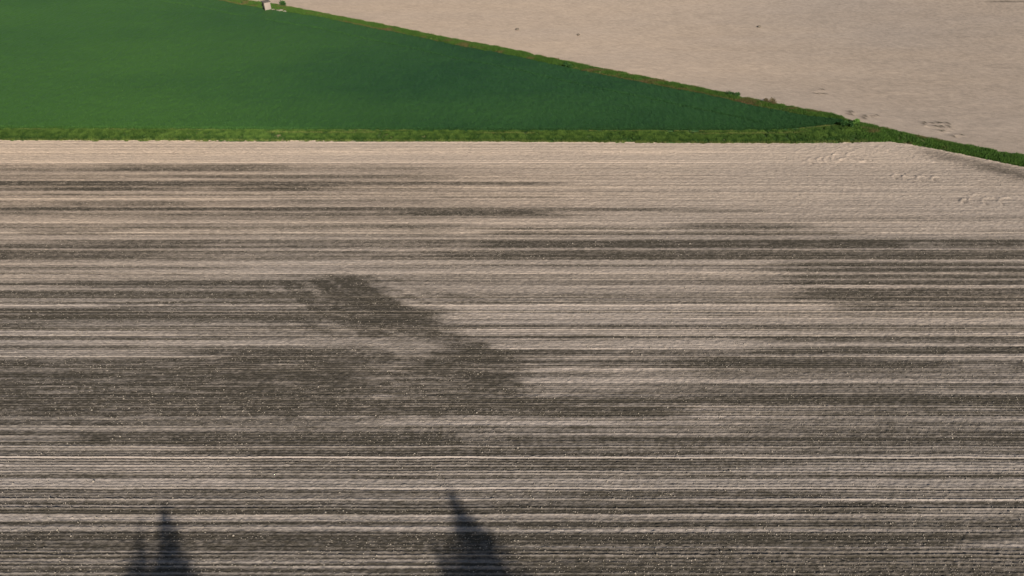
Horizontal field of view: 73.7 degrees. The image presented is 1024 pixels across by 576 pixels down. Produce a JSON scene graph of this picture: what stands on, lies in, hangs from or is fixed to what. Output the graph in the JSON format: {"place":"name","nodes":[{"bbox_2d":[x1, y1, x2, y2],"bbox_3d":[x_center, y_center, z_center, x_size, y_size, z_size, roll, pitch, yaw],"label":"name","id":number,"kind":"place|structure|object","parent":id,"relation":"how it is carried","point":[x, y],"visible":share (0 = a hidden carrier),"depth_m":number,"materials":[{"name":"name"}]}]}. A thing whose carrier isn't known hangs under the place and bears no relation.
{"place":"outdoors","nodes":[
{"label":"outdoors","id":0,"kind":"place"},
{"bbox_2d":[0,0,842,131],"bbox_3d":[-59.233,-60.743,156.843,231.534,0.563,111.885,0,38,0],"label":"cereal crop","id":1,"kind":"object","parent":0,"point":[138,28],"visible":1,"depth_m":130.76,"materials":[{"name":"green plant"}]},
{"bbox_2d":[0,122,866,143],"bbox_3d":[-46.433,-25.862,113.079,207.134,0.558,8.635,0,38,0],"label":"headland verge","id":2,"kind":"structure","parent":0,"point":[378,135],"depth_m":110.76,"materials":[{"name":"green plant"}]},
{"bbox_2d":[841,120,853,126],"bbox_3d":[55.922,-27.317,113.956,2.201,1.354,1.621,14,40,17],"label":"shrub","id":3,"kind":"object","parent":2,"relation":"on","point":[845,123],"visible":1,"depth_m":113.68,"materials":[{"name":"green plant"}]},
{"bbox_2d":[0,140,1023,575],"bbox_3d":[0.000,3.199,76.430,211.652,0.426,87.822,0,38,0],"label":"ploughed field","id":4,"kind":"structure","parent":0,"point":[650,196],"depth_m":71.14,"materials":[{"name":"soil"}]},
{"bbox_2d":[0,144,1023,575],"bbox_3d":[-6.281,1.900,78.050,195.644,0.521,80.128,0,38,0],"label":"soil clods","id":5,"kind":"object","parent":4,"relation":"on","point":[508,388],"visible":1,"depth_m":66.14,"materials":[{"name":"brown soil"}]},
{"bbox_2d":[222,0,1023,166],"bbox_3d":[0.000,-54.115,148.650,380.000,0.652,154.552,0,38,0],"label":"slanting verge","id":6,"kind":"structure","parent":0,"point":[776,108],"depth_m":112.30,"materials":[{"name":"green plant"}]},
{"bbox_2d":[261,0,270,9],"bbox_3d":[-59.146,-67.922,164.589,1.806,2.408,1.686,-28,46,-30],"label":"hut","id":7,"kind":"object","parent":6,"relation":"on","point":[266,5],"visible":0.86,"depth_m":163.94,"materials":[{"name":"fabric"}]},
{"bbox_2d":[563,61,572,66],"bbox_3d":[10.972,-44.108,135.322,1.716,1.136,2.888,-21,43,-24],"label":"shrub","id":8,"kind":"object","parent":6,"relation":"on","point":[566,63],"visible":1,"depth_m":135.00,"materials":[{"name":"green plant"}]},
{"bbox_2d":[726,90,739,95],"bbox_3d":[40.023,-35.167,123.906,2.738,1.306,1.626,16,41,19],"label":"shrub","id":9,"kind":"object","parent":6,"relation":"on","point":[736,93],"visible":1,"depth_m":123.66,"materials":[{"name":"green plant"}]},
{"bbox_2d":[763,97,776,103],"bbox_3d":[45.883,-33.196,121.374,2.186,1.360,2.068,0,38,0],"label":"shrub","id":10,"kind":"object","parent":6,"relation":"on","point":[772,100],"visible":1,"depth_m":121.08,"materials":[{"name":"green plant"}]},
{"bbox_2d":[853,118,859,123],"bbox_3d":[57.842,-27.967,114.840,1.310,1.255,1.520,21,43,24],"label":"shrub","id":11,"kind":"object","parent":6,"relation":"on","point":[857,121],"visible":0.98,"depth_m":114.41,"materials":[{"name":"green plant"}]},
{"bbox_2d":[252,0,1023,153],"bbox_3d":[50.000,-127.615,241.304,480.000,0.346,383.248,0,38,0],"label":"harrowed field","id":12,"kind":"structure","parent":0,"point":[950,70],"depth_m":146.16,"materials":[{"name":"soil"}]}
]}

